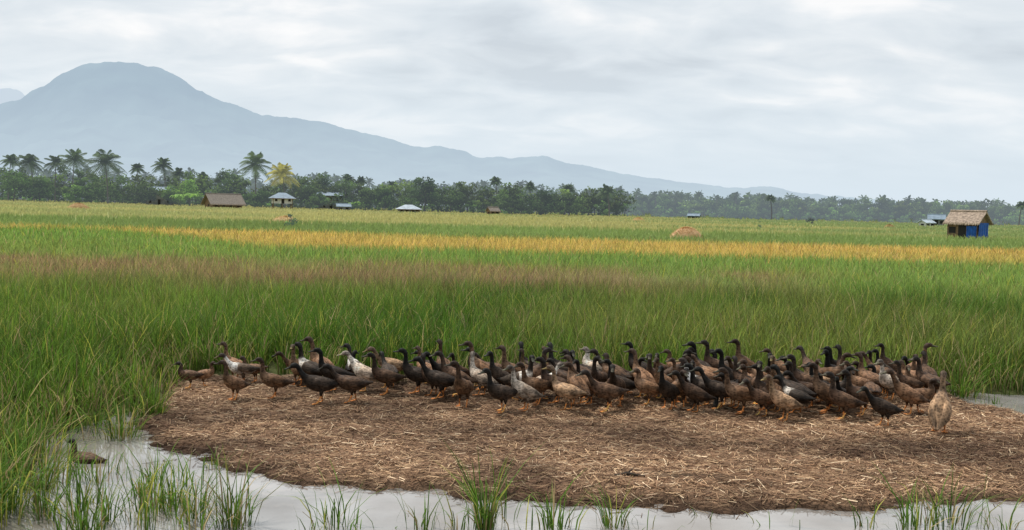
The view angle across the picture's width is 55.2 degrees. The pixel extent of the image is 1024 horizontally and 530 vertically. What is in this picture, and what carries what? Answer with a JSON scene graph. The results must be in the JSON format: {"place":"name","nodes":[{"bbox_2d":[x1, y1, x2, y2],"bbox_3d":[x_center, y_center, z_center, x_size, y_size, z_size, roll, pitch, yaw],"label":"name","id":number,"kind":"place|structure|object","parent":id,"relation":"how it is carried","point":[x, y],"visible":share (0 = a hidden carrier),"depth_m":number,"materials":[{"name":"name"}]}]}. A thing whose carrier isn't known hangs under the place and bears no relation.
{"place":"outdoors","nodes":[
{"label":"outdoors","id":0,"kind":"place"},
{"bbox_2d":[0,88,24,103],"bbox_3d":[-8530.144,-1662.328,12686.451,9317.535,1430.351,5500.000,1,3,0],"label":"distant mountain","id":1,"kind":"structure","parent":0,"point":[8,94],"depth_m":12854.36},
{"bbox_2d":[0,62,942,208],"bbox_3d":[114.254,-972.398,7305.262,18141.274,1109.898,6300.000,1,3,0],"label":"mountain","id":2,"kind":"structure","parent":0,"point":[130,114],"depth_m":7320.04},
{"bbox_2d":[0,390,1023,529],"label":"water","id":3,"kind":"structure","parent":0,"point":[283,508],"depth_m":6.49,"materials":[{"name":"grey liquid"}]},
{"bbox_2d":[0,381,94,457],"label":"rice clump","id":4,"kind":"object","parent":3,"relation":"in","point":[73,421],"visible":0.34,"depth_m":7.59,"materials":[{"name":"green plant"}]},
{"bbox_2d":[22,386,119,441],"bbox_3d":[-3.670,1.234,8.125,0.883,0.460,0.684,1,3,0],"label":"rice clump","id":5,"kind":"object","parent":3,"relation":"on","point":[68,422],"visible":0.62,"depth_m":8.11,"materials":[{"name":"green plant"}]},
{"bbox_2d":[37,388,134,433],"bbox_3d":[-3.613,1.247,8.446,0.803,0.399,0.761,1,3,0],"label":"rice clump","id":6,"kind":"object","parent":3,"relation":"in","point":[97,418],"visible":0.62,"depth_m":8.55,"materials":[{"name":"green plant"}]},
{"bbox_2d":[67,438,107,463],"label":"duck","id":7,"kind":"object","parent":3,"relation":"on","point":[92,456],"visible":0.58,"depth_m":7.38},
{"bbox_2d":[66,386,163,441],"bbox_3d":[-3.307,1.248,8.134,0.780,0.448,0.625,0,4,-19],"label":"rice clump","id":8,"kind":"object","parent":3,"relation":"in","point":[121,432],"visible":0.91,"depth_m":8.15,"materials":[{"name":"green plant"}]},
{"bbox_2d":[99,373,162,419],"bbox_3d":[-3.454,1.201,8.857,0.616,0.451,0.631,3,4,25],"label":"rice clump","id":9,"kind":"object","parent":3,"relation":"in","point":[131,403],"visible":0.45,"depth_m":8.92,"materials":[{"name":"green plant"}]},
{"bbox_2d":[96,366,188,418],"bbox_3d":[-3.309,1.184,8.903,0.899,0.486,0.742,1,3,0],"label":"rice clump","id":10,"kind":"object","parent":3,"relation":"in","point":[149,405],"visible":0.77,"depth_m":8.88,"materials":[{"name":"green plant"}]},
{"bbox_2d":[133,464,202,512],"bbox_3d":[-2.243,1.451,6.389,0.467,0.302,0.531,-2,4,-41],"label":"rice clump","id":11,"kind":"object","parent":3,"relation":"in","point":[169,489],"visible":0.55,"depth_m":6.43,"materials":[{"name":"green plant"}]},
{"bbox_2d":[169,445,304,529],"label":"rice clump","id":12,"kind":"object","parent":3,"relation":"on","point":[237,519],"visible":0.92,"depth_m":6.03,"materials":[{"name":"green plant"}]},
{"bbox_2d":[291,456,387,529],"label":"rice clump","id":13,"kind":"object","parent":3,"relation":"on","point":[338,514],"visible":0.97,"depth_m":6.02,"materials":[{"name":"green plant"}]},
{"bbox_2d":[394,484,450,529],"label":"rice clump","id":14,"kind":"object","parent":3,"relation":"on","point":[423,520],"visible":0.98,"depth_m":6.03,"materials":[{"name":"green plant"}]},
{"bbox_2d":[431,485,491,529],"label":"rice clump","id":15,"kind":"object","parent":3,"relation":"in","point":[452,520],"visible":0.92,"depth_m":6.06,"materials":[{"name":"green plant"}]},
{"bbox_2d":[434,433,539,529],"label":"rice clump","id":16,"kind":"object","parent":3,"relation":"on","point":[487,516],"visible":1,"depth_m":6.04,"materials":[{"name":"green plant"}]},
{"bbox_2d":[0,375,1010,529],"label":"rice seedlings","id":17,"kind":"object","parent":3,"relation":"in","point":[17,464],"visible":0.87,"depth_m":6.24,"materials":[{"name":"green plant"}]},
{"bbox_2d":[525,474,598,529],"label":"rice clump","id":18,"kind":"object","parent":3,"relation":"in","point":[549,524],"visible":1,"depth_m":6.07,"materials":[{"name":"green plant"}]},
{"bbox_2d":[134,375,1023,514],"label":"straw mat","id":19,"kind":"object","parent":3,"relation":"on","point":[391,483],"visible":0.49,"depth_m":7.80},
{"bbox_2d":[172,361,203,388],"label":"duck","id":20,"kind":"object","parent":19,"relation":"on","point":[190,375],"visible":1,"depth_m":10.07},
{"bbox_2d":[337,351,377,390],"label":"duck","id":21,"kind":"object","parent":19,"relation":"on","point":[361,370],"visible":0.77,"depth_m":10.01},
{"bbox_2d":[361,352,407,394],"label":"duck","id":22,"kind":"object","parent":19,"relation":"on","point":[386,376],"visible":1,"depth_m":9.88},
{"bbox_2d":[362,346,412,370],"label":"duck","id":23,"kind":"object","parent":19,"relation":"on","point":[397,364],"visible":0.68,"depth_m":10.56},
{"bbox_2d":[393,348,425,393],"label":"duck","id":24,"kind":"object","parent":19,"relation":"on","point":[413,373],"visible":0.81,"depth_m":10.04},
{"bbox_2d":[444,361,474,407],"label":"duck","id":25,"kind":"object","parent":19,"relation":"on","point":[462,386],"visible":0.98,"depth_m":9.33},
{"bbox_2d":[470,351,498,394],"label":"duck","id":26,"kind":"object","parent":19,"relation":"on","point":[481,379],"visible":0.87,"depth_m":10.01},
{"bbox_2d":[497,355,534,399],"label":"duck","id":27,"kind":"object","parent":19,"relation":"on","point":[506,379],"visible":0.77,"depth_m":9.79},
{"bbox_2d":[514,362,550,405],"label":"duck","id":28,"kind":"object","parent":19,"relation":"on","point":[539,385],"visible":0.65,"depth_m":9.60},
{"bbox_2d":[534,357,568,403],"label":"duck","id":29,"kind":"object","parent":19,"relation":"on","point":[545,375],"visible":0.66,"depth_m":9.75},
{"bbox_2d":[125,373,1023,518],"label":"loose straw","id":30,"kind":"object","parent":19,"relation":"on","point":[662,465],"visible":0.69,"depth_m":8.21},
{"bbox_2d":[214,360,250,400],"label":"duck","id":31,"kind":"object","parent":30,"relation":"on","point":[233,383],"visible":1,"depth_m":9.45},
{"bbox_2d":[215,353,259,379],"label":"duck","id":32,"kind":"object","parent":30,"relation":"on","point":[242,369],"visible":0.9,"depth_m":10.27},
{"bbox_2d":[250,357,294,398],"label":"duck","id":33,"kind":"object","parent":30,"relation":"on","point":[275,381],"visible":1,"depth_m":9.62},
{"bbox_2d":[294,342,321,386],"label":"duck","id":34,"kind":"object","parent":30,"relation":"on","point":[308,367],"visible":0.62,"depth_m":10.22},
{"bbox_2d":[285,363,338,404],"bbox_3d":[-1.913,1.138,9.461,0.560,0.406,0.182,0,4,-20],"label":"duck","id":35,"kind":"object","parent":30,"relation":"on","point":[320,384],"visible":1,"depth_m":9.41},
{"bbox_2d":[300,336,334,375],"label":"duck","id":36,"kind":"object","parent":30,"relation":"on","point":[314,356],"visible":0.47,"depth_m":10.44},
{"bbox_2d":[308,348,354,391],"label":"duck","id":37,"kind":"object","parent":30,"relation":"on","point":[327,372],"visible":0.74,"depth_m":10.04},
{"bbox_2d":[317,363,372,402],"bbox_3d":[-1.621,1.144,9.547,0.534,0.387,0.174,-3,3,0],"label":"duck","id":38,"kind":"object","parent":30,"relation":"on","point":[351,384],"visible":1,"depth_m":9.50},
{"bbox_2d":[408,356,454,398],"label":"duck","id":39,"kind":"object","parent":30,"relation":"on","point":[441,380],"visible":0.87,"depth_m":9.77},
{"bbox_2d":[429,351,477,396],"bbox_3d":[-0.590,1.095,9.971,0.475,0.473,0.181,-5,3,1],"label":"duck","id":40,"kind":"object","parent":30,"relation":"on","point":[450,370],"visible":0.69,"depth_m":9.93},
{"bbox_2d":[458,341,489,389],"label":"duck","id":41,"kind":"object","parent":30,"relation":"on","point":[480,364],"visible":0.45,"depth_m":10.34},
{"bbox_2d":[484,351,508,384],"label":"duck","id":42,"kind":"object","parent":30,"relation":"on","point":[497,372],"visible":0.66,"depth_m":10.07},
{"bbox_2d":[478,368,517,413],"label":"duck","id":43,"kind":"object","parent":30,"relation":"on","point":[502,393],"visible":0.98,"depth_m":9.12},
{"bbox_2d":[502,365,545,411],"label":"duck","id":44,"kind":"object","parent":30,"relation":"on","point":[527,392],"visible":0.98,"depth_m":9.25},
{"bbox_2d":[542,365,587,409],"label":"duck","id":45,"kind":"object","parent":30,"relation":"on","point":[566,391],"visible":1,"depth_m":9.45},
{"bbox_2d":[559,355,590,403],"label":"duck","id":46,"kind":"object","parent":30,"relation":"on","point":[576,381],"visible":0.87,"depth_m":9.68},
{"bbox_2d":[576,369,628,412],"bbox_3d":[0.871,1.206,9.455,0.568,0.411,0.185,0,4,-20],"label":"duck","id":47,"kind":"object","parent":30,"relation":"on","point":[608,392],"visible":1,"depth_m":9.40},
{"bbox_2d":[607,364,625,406],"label":"duck","id":48,"kind":"object","parent":30,"relation":"on","point":[614,379],"visible":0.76,"depth_m":9.59},
{"bbox_2d":[624,348,657,396],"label":"duck","id":49,"kind":"object","parent":30,"relation":"on","point":[646,375],"visible":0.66,"depth_m":10.18},
{"bbox_2d":[628,368,659,405],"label":"duck","id":50,"kind":"object","parent":30,"relation":"on","point":[647,387],"visible":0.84,"depth_m":9.76},
{"bbox_2d":[680,363,711,405],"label":"duck","id":51,"kind":"object","parent":30,"relation":"on","point":[694,380],"visible":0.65,"depth_m":9.88},
{"bbox_2d":[695,340,728,368],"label":"duck","id":52,"kind":"object","parent":30,"relation":"on","point":[711,361],"visible":0.56,"depth_m":10.87},
{"bbox_2d":[739,379,773,416],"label":"duck","id":53,"kind":"object","parent":30,"relation":"on","point":[761,398],"visible":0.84,"depth_m":9.35},
{"bbox_2d":[760,374,804,421],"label":"duck","id":54,"kind":"object","parent":30,"relation":"on","point":[784,401],"visible":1,"depth_m":9.19},
{"bbox_2d":[773,375,815,412],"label":"duck","id":55,"kind":"object","parent":30,"relation":"on","point":[800,396],"visible":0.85,"depth_m":9.45},
{"bbox_2d":[781,354,812,382],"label":"duck","id":56,"kind":"object","parent":30,"relation":"on","point":[801,376],"visible":0.54,"depth_m":10.09},
{"bbox_2d":[809,352,856,377],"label":"duck","id":57,"kind":"object","parent":30,"relation":"on","point":[838,369],"visible":0.46,"depth_m":10.65},
{"bbox_2d":[819,372,867,419],"bbox_3d":[3.152,1.252,9.343,0.492,0.443,0.178,7,3,0],"label":"duck","id":58,"kind":"object","parent":30,"relation":"on","point":[844,401],"visible":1,"depth_m":9.30},
{"bbox_2d":[836,369,882,416],"bbox_3d":[3.381,1.233,9.541,0.510,0.459,0.184,-3,4,-15],"label":"duck","id":59,"kind":"object","parent":30,"relation":"on","point":[851,389],"visible":0.77,"depth_m":9.48},
{"bbox_2d":[851,352,882,386],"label":"duck","id":60,"kind":"object","parent":30,"relation":"on","point":[863,372],"visible":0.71,"depth_m":10.47},
{"bbox_2d":[874,359,898,400],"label":"duck","id":61,"kind":"object","parent":30,"relation":"on","point":[885,381],"visible":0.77,"depth_m":10.22},
{"bbox_2d":[880,369,929,414],"bbox_3d":[3.845,1.244,9.601,0.550,0.425,0.183,7,3,0],"label":"duck","id":62,"kind":"object","parent":30,"relation":"on","point":[907,394],"visible":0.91,"depth_m":9.55},
{"bbox_2d":[907,356,950,395],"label":"duck","id":63,"kind":"object","parent":30,"relation":"on","point":[923,377],"visible":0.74,"depth_m":10.36},
{"bbox_2d":[928,371,951,432],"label":"duck","id":64,"kind":"object","parent":30,"relation":"on","point":[939,411],"visible":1,"depth_m":8.81},
{"bbox_2d":[591,356,607,396],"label":"duck","id":65,"kind":"object","parent":19,"relation":"on","point":[599,376],"visible":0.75,"depth_m":9.98},
{"bbox_2d":[598,359,635,400],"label":"duck","id":66,"kind":"object","parent":19,"relation":"on","point":[630,384],"visible":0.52,"depth_m":9.94},
{"bbox_2d":[658,365,679,409],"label":"duck","id":67,"kind":"object","parent":19,"relation":"on","point":[668,389],"visible":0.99,"depth_m":9.49},
{"bbox_2d":[666,370,716,411],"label":"duck","id":68,"kind":"object","parent":19,"relation":"on","point":[696,394],"visible":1,"depth_m":9.44},
{"bbox_2d":[688,366,729,408],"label":"duck","id":69,"kind":"object","parent":19,"relation":"on","point":[715,388],"visible":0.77,"depth_m":9.66},
{"bbox_2d":[709,348,733,397],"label":"duck","id":70,"kind":"object","parent":19,"relation":"on","point":[720,352],"visible":0.46,"depth_m":10.26},
{"bbox_2d":[712,367,752,414],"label":"duck","id":71,"kind":"object","parent":19,"relation":"on","point":[739,393],"visible":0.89,"depth_m":9.43},
{"bbox_2d":[730,356,752,384],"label":"duck","id":72,"kind":"object","parent":19,"relation":"on","point":[737,374],"visible":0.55,"depth_m":10.18},
{"bbox_2d":[747,364,768,410],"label":"duck","id":73,"kind":"object","parent":19,"relation":"on","point":[760,385],"visible":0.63,"depth_m":9.68},
{"bbox_2d":[770,364,816,409],"bbox_3d":[2.767,1.225,9.740,0.189,0.422,0.582,-2,5,-42],"label":"duck","id":74,"kind":"object","parent":19,"relation":"on","point":[794,385],"visible":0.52,"depth_m":9.68},
{"bbox_2d":[802,362,833,413],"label":"duck","id":75,"kind":"object","parent":19,"relation":"on","point":[821,388],"visible":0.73,"depth_m":9.54},
{"bbox_2d":[839,360,873,385],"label":"duck","id":76,"kind":"object","parent":19,"relation":"on","point":[858,381],"visible":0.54,"depth_m":10.20},
{"bbox_2d":[856,386,904,426],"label":"duck","id":77,"kind":"object","parent":19,"relation":"on","point":[883,407],"visible":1,"depth_m":9.04},
{"bbox_2d":[888,360,925,388],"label":"duck","id":78,"kind":"object","parent":19,"relation":"on","point":[913,383],"visible":0.88,"depth_m":10.28},
{"bbox_2d":[915,378,939,412],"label":"duck","id":79,"kind":"object","parent":19,"relation":"on","point":[928,393],"visible":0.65,"depth_m":9.62},
{"bbox_2d":[570,477,644,529],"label":"rice clump","id":80,"kind":"object","parent":3,"relation":"in","point":[606,521],"visible":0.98,"depth_m":6.17,"materials":[{"name":"green plant"}]},
{"bbox_2d":[861,463,957,529],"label":"rice clump","id":81,"kind":"object","parent":3,"relation":"in","point":[915,524],"visible":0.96,"depth_m":6.28,"materials":[{"name":"green plant"}]},
{"bbox_2d":[888,460,1018,529],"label":"rice clump","id":82,"kind":"object","parent":3,"relation":"on","point":[950,513],"visible":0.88,"depth_m":6.36,"materials":[{"name":"green plant"}]},
{"bbox_2d":[946,358,1007,398],"bbox_3d":[5.098,1.276,10.959,0.800,0.472,0.679,3,4,24],"label":"rice clump","id":83,"kind":"object","parent":3,"relation":"in","point":[962,388],"visible":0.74,"depth_m":10.97,"materials":[{"name":"green plant"}]},
{"bbox_2d":[0,195,1023,472],"bbox_3d":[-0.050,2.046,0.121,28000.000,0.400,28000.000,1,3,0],"label":"ground","id":84,"kind":"structure","parent":0,"point":[274,371],"depth_m":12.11,"materials":[{"name":"green plant"}]},
{"bbox_2d":[0,169,33,200],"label":"broadleaf tree","id":85,"kind":"object","parent":84,"relation":"on","point":[12,178],"visible":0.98,"depth_m":283.43,"materials":[{"name":"green plant"}]},
{"bbox_2d":[13,154,44,200],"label":"coconut palm","id":86,"kind":"object","parent":84,"relation":"on","point":[28,160],"visible":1,"depth_m":288.04,"materials":[{"name":"green plant"}]},
{"bbox_2d":[20,176,55,200],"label":"broadleaf tree","id":87,"kind":"object","parent":84,"relation":"on","point":[40,192],"visible":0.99,"depth_m":283.98,"materials":[{"name":"green plant"}]},
{"bbox_2d":[41,155,69,201],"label":"coconut palm","id":88,"kind":"object","parent":84,"relation":"on","point":[56,161],"visible":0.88,"depth_m":294.34,"materials":[{"name":"green plant"}]},
{"bbox_2d":[58,148,91,202],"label":"coconut palm","id":89,"kind":"object","parent":84,"relation":"on","point":[74,156],"visible":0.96,"depth_m":288.67,"materials":[{"name":"green plant"}]},
{"bbox_2d":[62,184,87,202],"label":"broadleaf tree","id":90,"kind":"object","parent":84,"relation":"on","point":[72,196],"visible":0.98,"depth_m":270.62,"materials":[{"name":"green plant"}]},
{"bbox_2d":[76,182,106,201],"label":"broadleaf tree","id":91,"kind":"object","parent":84,"relation":"on","point":[99,192],"visible":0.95,"depth_m":273.52,"materials":[{"name":"green plant"}]},
{"bbox_2d":[81,149,126,202],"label":"coconut palm","id":92,"kind":"object","parent":84,"relation":"on","point":[105,163],"visible":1,"depth_m":260.49,"materials":[{"name":"green plant"}]},
{"bbox_2d":[128,182,162,204],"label":"broadleaf tree","id":93,"kind":"object","parent":84,"relation":"on","point":[147,194],"visible":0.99,"depth_m":256.68,"materials":[{"name":"green plant"}]},
{"bbox_2d":[151,157,173,186],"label":"coconut palm","id":94,"kind":"object","parent":84,"relation":"on","point":[162,164],"visible":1,"depth_m":297.89,"materials":[{"name":"green plant"}]},
{"bbox_2d":[158,185,183,204],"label":"broadleaf tree","id":95,"kind":"object","parent":84,"relation":"on","point":[167,193],"visible":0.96,"depth_m":254.00,"materials":[{"name":"green plant"}]},
{"bbox_2d":[179,179,202,205],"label":"broadleaf tree","id":96,"kind":"object","parent":84,"relation":"on","point":[189,187],"visible":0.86,"depth_m":270.34,"materials":[{"name":"green plant"}]},
{"bbox_2d":[200,194,206,204],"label":"roof back","id":97,"kind":"structure","parent":84,"relation":"on","point":[203,200],"depth_m":234.83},
{"bbox_2d":[205,193,245,205],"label":"roof front","id":98,"kind":"structure","parent":97,"relation":"attached to","point":[229,199],"depth_m":234.24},
{"bbox_2d":[236,151,271,201],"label":"coconut palm","id":99,"kind":"object","parent":84,"relation":"on","point":[256,165],"visible":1,"depth_m":267.82,"materials":[{"name":"green plant"}]},
{"bbox_2d":[248,189,271,206],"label":"broadleaf tree","id":100,"kind":"object","parent":84,"relation":"on","point":[262,196],"visible":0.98,"depth_m":254.44,"materials":[{"name":"green plant"}]},
{"bbox_2d":[263,162,299,207],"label":"coconut palm","id":101,"kind":"object","parent":84,"relation":"on","point":[281,171],"visible":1,"depth_m":260.38,"materials":[{"name":"yellow plant"}]},
{"bbox_2d":[293,184,318,207],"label":"broadleaf tree","id":102,"kind":"object","parent":84,"relation":"on","point":[306,192],"visible":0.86,"depth_m":260.24,"materials":[{"name":"green plant"}]},
{"bbox_2d":[308,192,330,208],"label":"broadleaf tree","id":103,"kind":"object","parent":84,"relation":"on","point":[320,199],"visible":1,"depth_m":248.71,"materials":[{"name":"green plant"}]},
{"bbox_2d":[0,167,638,215],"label":"tree line","id":104,"kind":"object","parent":84,"relation":"on","point":[480,205],"visible":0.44,"depth_m":285.91,"materials":[{"name":"green plant"}]},
{"bbox_2d":[356,187,377,210],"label":"broadleaf tree","id":105,"kind":"object","parent":84,"relation":"on","point":[364,193],"visible":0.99,"depth_m":260.35,"materials":[{"name":"green plant"}]},
{"bbox_2d":[372,187,396,209],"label":"broadleaf tree","id":106,"kind":"object","parent":84,"relation":"on","point":[386,194],"visible":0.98,"depth_m":260.25,"materials":[{"name":"green plant"}]},
{"bbox_2d":[407,176,437,211],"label":"broadleaf tree","id":107,"kind":"object","parent":84,"relation":"on","point":[429,184],"visible":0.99,"depth_m":260.72,"materials":[{"name":"green plant"}]},
{"bbox_2d":[434,186,467,211],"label":"broadleaf tree","id":108,"kind":"object","parent":84,"relation":"on","point":[452,199],"visible":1,"depth_m":256.37,"materials":[{"name":"green plant"}]},
{"bbox_2d":[495,193,525,213],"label":"broadleaf tree","id":109,"kind":"object","parent":84,"relation":"on","point":[509,207],"visible":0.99,"depth_m":234.15,"materials":[{"name":"green plant"}]},
{"bbox_2d":[0,165,1023,222],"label":"background forest","id":110,"kind":"object","parent":84,"relation":"on","point":[334,178],"visible":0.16,"depth_m":364.44,"materials":[{"name":"green plant"}]},
{"bbox_2d":[519,189,560,214],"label":"broadleaf tree","id":111,"kind":"object","parent":84,"relation":"on","point":[548,204],"visible":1,"depth_m":230.01,"materials":[{"name":"green plant"}]},
{"bbox_2d":[555,193,586,215],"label":"broadleaf tree","id":112,"kind":"object","parent":84,"relation":"on","point":[573,205],"visible":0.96,"depth_m":236.80,"materials":[{"name":"green plant"}]},
{"bbox_2d":[595,184,616,216],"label":"coconut palm","id":113,"kind":"object","parent":84,"relation":"on","point":[607,191],"visible":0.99,"depth_m":260.60,"materials":[{"name":"green plant"}]},
{"bbox_2d":[670,226,700,239],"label":"straw mound","id":114,"kind":"object","parent":84,"relation":"on","point":[685,230],"visible":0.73,"depth_m":67.03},
{"bbox_2d":[620,188,1023,224],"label":"hazy tree line","id":115,"kind":"object","parent":84,"relation":"on","point":[652,204],"visible":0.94,"depth_m":296.48,"materials":[{"name":"green plant"}]},
{"bbox_2d":[942,210,993,239],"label":"bamboo field hut","id":116,"kind":"object","parent":84,"relation":"on","point":[966,223],"visible":0.94,"depth_m":90.92,"materials":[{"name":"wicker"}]},
{"bbox_2d":[0,0,1023,206],"label":"sky","id":117,"kind":"structure","parent":0,"point":[896,100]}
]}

